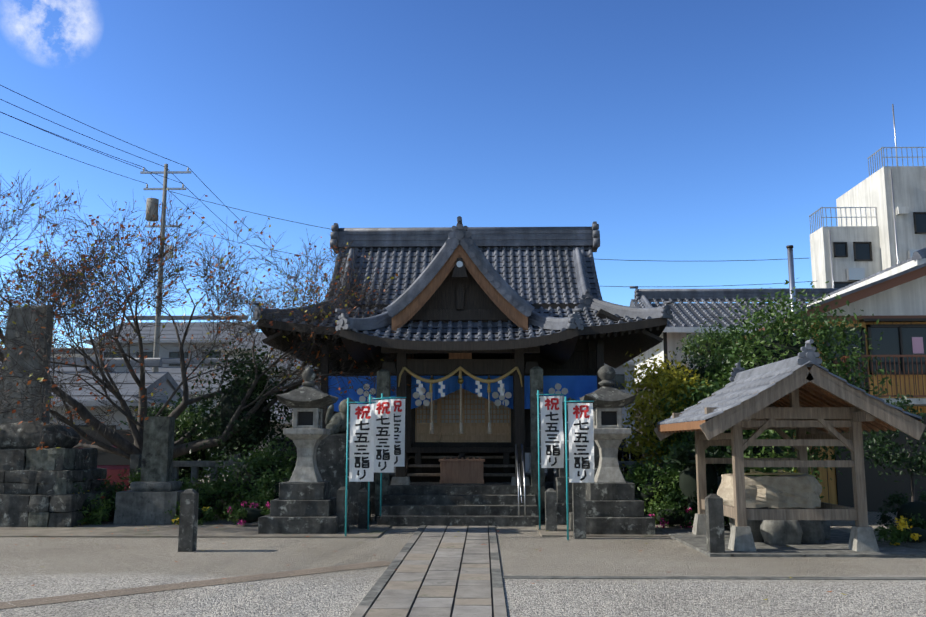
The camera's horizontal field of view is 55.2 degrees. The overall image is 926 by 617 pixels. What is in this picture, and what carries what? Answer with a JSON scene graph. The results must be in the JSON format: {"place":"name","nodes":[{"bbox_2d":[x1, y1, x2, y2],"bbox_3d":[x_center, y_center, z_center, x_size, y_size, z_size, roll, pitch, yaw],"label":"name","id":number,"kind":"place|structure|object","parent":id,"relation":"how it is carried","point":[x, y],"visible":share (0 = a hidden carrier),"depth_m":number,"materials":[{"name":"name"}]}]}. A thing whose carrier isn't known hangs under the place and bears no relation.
{"place":"outdoors","nodes":[
{"label":"outdoors","id":0,"kind":"place"},
{"bbox_2d":[0,314,635,473],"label":"houses","id":1,"kind":"structure","parent":0,"point":[167,362],"depth_m":48.72,"materials":[{"name":"white concrete"}]},
{"bbox_2d":[0,468,925,616],"bbox_3d":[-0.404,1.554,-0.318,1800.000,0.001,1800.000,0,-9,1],"label":"ground","id":2,"kind":"structure","parent":0,"point":[47,567],"depth_m":10.62,"materials":[{"name":"grey gravel"}]},
{"bbox_2d":[0,305,116,526],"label":"war memorial monument","id":3,"kind":"object","parent":2,"relation":"on","point":[36,487],"visible":0.88,"depth_m":17.43,"materials":[{"name":"stone"}]},
{"bbox_2d":[49,478,116,524],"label":"shrub","id":4,"kind":"object","parent":2,"relation":"on","point":[86,510],"visible":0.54,"depth_m":17.30,"materials":[{"name":"green plant"}]},
{"bbox_2d":[80,446,129,490],"bbox_3d":[-9.733,4.479,23.941,4.420,1.522,1.740,0,-9,1],"label":"parked car","id":5,"kind":"object","parent":2,"relation":"on","point":[113,464],"visible":0.02,"depth_m":23.17,"materials":[{"name":"red paint"}]},
{"bbox_2d":[90,479,129,513],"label":"shrub","id":6,"kind":"object","parent":2,"relation":"on","point":[109,488],"visible":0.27,"depth_m":18.39,"materials":[{"name":"green plant"}]},
{"bbox_2d":[114,468,140,489],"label":"shrub","id":7,"kind":"object","parent":2,"relation":"on","point":[133,479],"visible":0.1,"depth_m":18.69,"materials":[{"name":"green plant"}]},
{"bbox_2d":[113,417,184,523],"bbox_3d":[-6.223,3.286,18.018,1.249,2.160,1.076,0,-9,1],"label":"stone stele","id":8,"kind":"object","parent":2,"relation":"on","point":[151,494],"visible":0.85,"depth_m":17.64,"materials":[{"name":"grey stone"}]},
{"bbox_2d":[120,392,224,450],"bbox_3d":[-8.425,4.073,26.681,3.649,3.172,2.578,0,-9,1],"label":"shrub","id":9,"kind":"object","parent":2,"relation":"on","point":[162,414],"visible":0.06,"depth_m":26.25,"materials":[{"name":"green plant"}]},
{"bbox_2d":[133,400,229,481],"bbox_3d":[-7.038,3.650,22.552,2.750,2.758,2.210,0,-9,1],"label":"evergreen","id":10,"kind":"object","parent":2,"relation":"on","point":[182,426],"visible":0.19,"depth_m":22.24,"materials":[{"name":"green plant"}]},
{"bbox_2d":[178,489,198,551],"bbox_3d":[-4.117,3.175,13.303,0.214,0.914,0.215,0,-9,1],"label":"post","id":11,"kind":"object","parent":2,"relation":"on","point":[188,524],"visible":1,"depth_m":13.21,"materials":[{"name":"stone"}]},
{"bbox_2d":[165,501,217,524],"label":"yellow flowers","id":12,"kind":"object","parent":2,"relation":"on","point":[207,514],"visible":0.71,"depth_m":17.35,"materials":[{"name":"green plant"}]},
{"bbox_2d":[172,476,234,518],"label":"shrub","id":13,"kind":"object","parent":2,"relation":"on","point":[210,499],"visible":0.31,"depth_m":18.39,"materials":[{"name":"green plant"}]},
{"bbox_2d":[0,171,417,497],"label":"bare cherry tree","id":14,"kind":"object","parent":2,"relation":"on","point":[125,448],"visible":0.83,"depth_m":20.19,"materials":[{"name":"brown plant"}]},
{"bbox_2d":[129,455,295,518],"bbox_3d":[-5.218,3.862,19.275,4.065,1.350,0.350,0,-9,1],"label":"stone fence","id":15,"kind":"object","parent":2,"relation":"on","point":[135,461],"visible":0.21,"depth_m":19.27,"materials":[{"name":"grey stone"}]},
{"bbox_2d":[176,340,297,471],"bbox_3d":[-5.293,2.857,21.778,3.090,4.099,3.000,0,-9,1],"label":"evergreen","id":16,"kind":"object","parent":2,"relation":"on","point":[255,427],"visible":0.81,"depth_m":21.34,"materials":[{"name":"green plant"}]},
{"bbox_2d":[221,501,269,525],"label":"pink flowers","id":17,"kind":"object","parent":2,"relation":"on","point":[240,514],"visible":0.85,"depth_m":17.02,"materials":[{"name":"green plant"}]},
{"bbox_2d":[203,436,296,511],"bbox_3d":[-4.252,3.521,18.703,2.411,1.653,1.786,0,-9,1],"label":"shrub","id":18,"kind":"object","parent":2,"relation":"on","point":[246,474],"visible":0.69,"depth_m":18.48,"materials":[{"name":"green plant"}]},
{"bbox_2d":[250,466,294,512],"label":"shrub","id":19,"kind":"object","parent":2,"relation":"on","point":[272,491],"visible":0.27,"depth_m":17.75,"materials":[{"name":"green plant"}]},
{"bbox_2d":[316,398,370,524],"bbox_3d":[-2.527,3.114,18.265,1.167,2.538,1.113,0,-9,1],"label":"guardian statue","id":20,"kind":"object","parent":2,"relation":"on","point":[331,457],"visible":0.42,"depth_m":17.87,"materials":[{"name":"stone"}]},
{"bbox_2d":[375,369,390,520],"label":"stone pillar","id":21,"kind":"structure","parent":2,"relation":"on","point":[384,381],"depth_m":18.75,"materials":[{"name":"grey stone"}]},
{"bbox_2d":[0,85,814,371],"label":"utility pole and wires","id":22,"kind":"object","parent":2,"relation":"on","point":[165,172],"visible":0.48,"depth_m":40.84,"materials":[{"name":"metal"}]},
{"bbox_2d":[0,524,925,616],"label":"path and kerbs","id":23,"kind":"structure","parent":2,"relation":"on","point":[441,571],"depth_m":11.91,"materials":[{"name":"stone"}]},
{"bbox_2d":[258,366,338,533],"bbox_3d":[-2.886,2.583,16.404,1.394,3.028,1.389,0,-9,1],"label":"stone lantern","id":24,"kind":"object","parent":23,"relation":"on","point":[305,502],"visible":0.92,"depth_m":16.06,"materials":[{"name":"grey stone"}]},
{"bbox_2d":[336,487,349,531],"bbox_3d":[-2.156,3.619,15.922,0.202,0.822,0.203,0,-9,1],"label":"post","id":25,"kind":"object","parent":23,"relation":"on","point":[340,509],"visible":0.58,"depth_m":15.84,"materials":[{"name":"stone"}]},
{"bbox_2d":[345,398,375,535],"bbox_3d":[-1.779,2.735,15.303,0.511,2.380,0.128,0,-9,1],"label":"banner","id":26,"kind":"object","parent":23,"relation":"on","point":[361,457],"visible":1,"depth_m":15.36,"materials":[{"name":"white fabric"}]},
{"bbox_2d":[358,488,367,528],"bbox_3d":[-1.861,3.752,16.582,0.183,0.765,0.182,0,-9,1],"label":"post","id":27,"kind":"object","parent":23,"relation":"on","point":[362,505],"visible":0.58,"depth_m":16.50,"materials":[{"name":"stone"}]},
{"bbox_2d":[367,394,394,529],"bbox_3d":[-1.516,2.838,16.377,0.510,2.500,0.124,-1,-9,7],"label":"banner","id":28,"kind":"object","parent":23,"relation":"on","point":[383,436],"visible":0.92,"depth_m":16.46,"materials":[{"name":"white fabric"}]},
{"bbox_2d":[380,393,405,515],"bbox_3d":[-1.387,2.970,17.508,0.511,2.580,0.127,1,-9,-7],"label":"banner","id":29,"kind":"object","parent":23,"relation":"on","point":[399,432],"visible":0.58,"depth_m":17.63,"materials":[{"name":"white fabric"}]},
{"bbox_2d":[15,518,846,599],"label":"fallen leaves","id":30,"kind":"object","parent":23,"relation":"on","point":[360,542],"visible":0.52,"depth_m":13.64,"materials":[{"name":"red plant"}]},
{"bbox_2d":[537,390,563,529],"bbox_3d":[1.639,2.817,16.503,0.511,2.580,0.144,0,-9,1],"label":"banner","id":31,"kind":"object","parent":23,"relation":"on","point":[552,444],"visible":1,"depth_m":16.56,"materials":[{"name":"white fabric"}]},
{"bbox_2d":[545,488,556,530],"bbox_3d":[1.599,3.668,16.110,0.204,0.783,0.204,0,-9,1],"label":"post","id":32,"kind":"object","parent":23,"relation":"on","point":[550,509],"visible":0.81,"depth_m":16.02,"materials":[{"name":"stone"}]},
{"bbox_2d":[569,365,655,534],"bbox_3d":[2.668,2.550,16.276,1.387,3.042,1.389,0,-9,1],"label":"stone lantern","id":33,"kind":"object","parent":23,"relation":"on","point":[614,506],"visible":0.9,"depth_m":15.95,"materials":[{"name":"grey stone"}]},
{"bbox_2d":[647,497,692,527],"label":"pink flowers","id":34,"kind":"object","parent":23,"relation":"on","point":[669,516],"visible":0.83,"depth_m":16.65,"materials":[{"name":"green plant"}]},
{"bbox_2d":[661,438,732,527],"bbox_3d":[4.543,3.269,16.831,1.548,1.814,1.110,0,-9,1],"label":"bush","id":35,"kind":"object","parent":23,"relation":"on","point":[687,483],"visible":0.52,"depth_m":16.69,"materials":[{"name":"green plant"}]},
{"bbox_2d":[705,494,724,552],"bbox_3d":[3.654,3.131,12.865,0.216,0.861,0.216,0,-9,1],"label":"post","id":36,"kind":"object","parent":23,"relation":"on","point":[714,520],"visible":0.83,"depth_m":12.77,"materials":[{"name":"stone"}]},
{"bbox_2d":[717,469,830,544],"bbox_3d":[5.071,3.241,14.333,1.868,1.253,1.160,0,-9,1],"label":"stone basin","id":37,"kind":"object","parent":23,"relation":"on","point":[786,490],"visible":0.65,"depth_m":14.00,"materials":[{"name":"beige stone"}]},
{"bbox_2d":[653,339,925,551],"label":"pavilion","id":38,"kind":"structure","parent":23,"relation":"on","point":[802,392],"depth_m":13.20,"materials":[{"name":"grey wood"}]},
{"bbox_2d":[874,513,925,546],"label":"yellow flowers","id":39,"kind":"object","parent":23,"relation":"on","point":[899,534],"visible":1,"depth_m":13.58,"materials":[{"name":"green plant"}]},
{"bbox_2d":[366,473,625,526],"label":"stairs","id":40,"kind":"structure","parent":2,"relation":"on","point":[406,502],"depth_m":18.01,"materials":[{"name":"grey stone"}]},
{"bbox_2d":[439,458,484,483],"bbox_3d":[-0.018,3.614,19.798,1.020,0.558,0.620,0,-9,1],"label":"offering box","id":41,"kind":"object","parent":40,"relation":"on","point":[461,470],"visible":1,"depth_m":19.52,"materials":[{"name":"brown wood"}]},
{"bbox_2d":[262,304,662,481],"bbox_3d":[0.027,2.235,22.834,9.295,4.360,9.474,0,-9,1],"label":"shrine timber","id":42,"kind":"object","parent":40,"relation":"on","point":[426,451],"visible":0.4,"depth_m":21.44,"materials":[{"name":"brown wood"}]},
{"bbox_2d":[321,344,603,446],"bbox_3d":[-0.019,2.054,20.852,6.660,2.400,0.204,0,-9,1],"label":"shrine curtain","id":43,"kind":"object","parent":42,"relation":"hanging from","point":[575,386],"visible":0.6,"depth_m":20.85,"materials":[{"name":"blue fabric"}]},
{"bbox_2d":[251,216,673,365],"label":"temple roof","id":44,"kind":"structure","parent":42,"relation":"on","point":[460,281],"depth_m":20.45,"materials":[{"name":"grey tile"}]},
{"bbox_2d":[398,366,522,433],"bbox_3d":[-0.055,1.991,19.277,2.684,1.449,0.462,0,-9,1],"label":"shimenawa and bell ropes","id":45,"kind":"object","parent":44,"relation":"attached to","point":[488,380],"visible":0.98,"depth_m":19.17,"materials":[{"name":"white fabric"}]},
{"bbox_2d":[515,444,525,516],"bbox_3d":[1.159,3.534,17.911,0.149,1.587,1.234,0,-9,1],"label":"step handrail","id":46,"kind":"object","parent":2,"relation":"on","point":[518,471],"visible":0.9,"depth_m":17.88,"materials":[{"name":"silver metal"}]},
{"bbox_2d":[530,367,544,520],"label":"stone pillar","id":47,"kind":"structure","parent":2,"relation":"on","point":[536,378],"depth_m":18.55,"materials":[{"name":"grey stone"}]},
{"bbox_2d":[553,397,599,524],"bbox_3d":[2.371,3.098,18.154,1.173,2.539,1.108,0,-9,1],"label":"komainu","id":48,"kind":"object","parent":2,"relation":"on","point":[559,478],"visible":0.19,"depth_m":17.64,"materials":[{"name":"stone"}]},
{"bbox_2d":[564,397,593,539],"bbox_3d":[1.973,2.676,14.917,0.511,2.380,0.110,0,-9,1],"label":"banner","id":49,"kind":"object","parent":2,"relation":"on","point":[581,441],"visible":1,"depth_m":14.95,"materials":[{"name":"white fabric"}]},
{"bbox_2d":[572,483,585,538],"bbox_3d":[1.974,3.359,15.086,0.204,1.080,0.202,0,-9,1],"label":"post","id":50,"kind":"object","parent":2,"relation":"on","point":[579,510],"visible":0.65,"depth_m":14.98,"materials":[{"name":"stone"}]},
{"bbox_2d":[618,461,680,514],"bbox_3d":[3.880,3.830,19.067,1.665,1.350,0.350,0,-9,1],"label":"stone fence","id":51,"kind":"object","parent":2,"relation":"on","point":[626,463],"visible":0.06,"depth_m":19.06,"materials":[{"name":"grey stone"}]},
{"bbox_2d":[619,455,688,524],"bbox_3d":[3.896,3.652,17.869,1.798,1.406,1.477,0,-9,1],"label":"bush","id":52,"kind":"object","parent":2,"relation":"on","point":[650,483],"visible":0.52,"depth_m":17.64,"materials":[{"name":"green plant"}]},
{"bbox_2d":[616,349,711,474],"bbox_3d":[4.499,2.705,19.573,2.518,3.731,2.270,0,-9,1],"label":"bush","id":53,"kind":"object","parent":2,"relation":"on","point":[664,378],"visible":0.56,"depth_m":19.31,"materials":[{"name":"green plant"}]},
{"bbox_2d":[626,346,726,468],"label":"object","id":54,"kind":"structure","parent":2,"relation":"on","point":[672,361],"depth_m":22.19,"materials":[{"name":"green plant"}]},
{"bbox_2d":[667,464,725,527],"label":"bush","id":55,"kind":"object","parent":2,"relation":"on","point":[677,485],"depth_m":17.61,"materials":[{"name":"green plant"}]},
{"bbox_2d":[641,371,755,473],"bbox_3d":[5.259,2.916,19.063,2.868,3.188,2.459,0,-9,1],"label":"tall bush","id":56,"kind":"object","parent":2,"relation":"on","point":[690,434],"visible":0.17,"depth_m":18.80,"materials":[{"name":"green plant"}]},
{"bbox_2d":[664,352,748,436],"bbox_3d":[6.290,2.889,21.007,3.006,3.800,2.765,0,-9,1],"label":"bush","id":57,"kind":"object","parent":2,"relation":"on","point":[702,367],"visible":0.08,"depth_m":21.16,"materials":[{"name":"green plant"}]},
{"bbox_2d":[677,321,745,365],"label":"bush","id":58,"kind":"object","parent":2,"relation":"on","point":[707,342],"visible":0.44,"depth_m":25.62,"materials":[{"name":"green plant"}]},
{"bbox_2d":[717,473,728,526],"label":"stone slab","id":59,"kind":"structure","parent":2,"relation":"on","point":[719,483],"depth_m":17.12,"materials":[{"name":"grey stone"}]},
{"bbox_2d":[630,286,840,473],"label":"traditional house","id":60,"kind":"structure","parent":2,"relation":"on","point":[685,320],"depth_m":32.70,"materials":[{"name":"tile"}]},
{"bbox_2d":[708,452,824,526],"bbox_3d":[5.573,3.400,16.416,2.308,1.463,1.631,0,-9,1],"label":"bush","id":61,"kind":"object","parent":2,"relation":"on","point":[764,470],"visible":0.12,"depth_m":16.26,"materials":[{"name":"green plant"}]},
{"bbox_2d":[722,430,819,475],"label":"tall bush","id":62,"kind":"object","parent":2,"relation":"on","point":[763,451],"visible":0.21,"depth_m":17.88,"materials":[{"name":"green plant"}]},
{"bbox_2d":[681,278,900,479],"bbox_3d":[7.343,1.994,19.967,4.681,5.255,3.946,0,-9,1],"label":"tree","id":63,"kind":"object","parent":2,"relation":"on","point":[776,344],"visible":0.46,"depth_m":19.55,"materials":[{"name":"green plant"}]},
{"bbox_2d":[697,263,925,511],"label":"modern house","id":64,"kind":"structure","parent":2,"relation":"on","point":[895,304],"depth_m":21.41,"materials":[{"name":"beige paint"}]},
{"bbox_2d":[786,104,925,335],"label":"buildings","id":65,"kind":"structure","parent":2,"relation":"on","point":[880,217],"depth_m":44.27,"materials":[{"name":"paint"}]},
{"bbox_2d":[862,394,925,501],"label":"tree","id":66,"kind":"object","parent":2,"relation":"on","point":[910,461],"visible":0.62,"depth_m":16.59,"materials":[{"name":"green plant"}]},
{"bbox_2d":[873,490,925,542],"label":"round shrub","id":67,"kind":"object","parent":2,"relation":"on","point":[906,509],"visible":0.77,"depth_m":14.36,"materials":[{"name":"green plant"}]},
{"bbox_2d":[0,0,925,347],"label":"sky","id":68,"kind":"structure","parent":0,"point":[697,136],"materials":[{"name":"blue"}]},
{"bbox_2d":[807,247,925,306],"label":"house roof","id":69,"kind":"structure","parent":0,"point":[918,258],"depth_m":25.71,"materials":[{"name":"white metal"}]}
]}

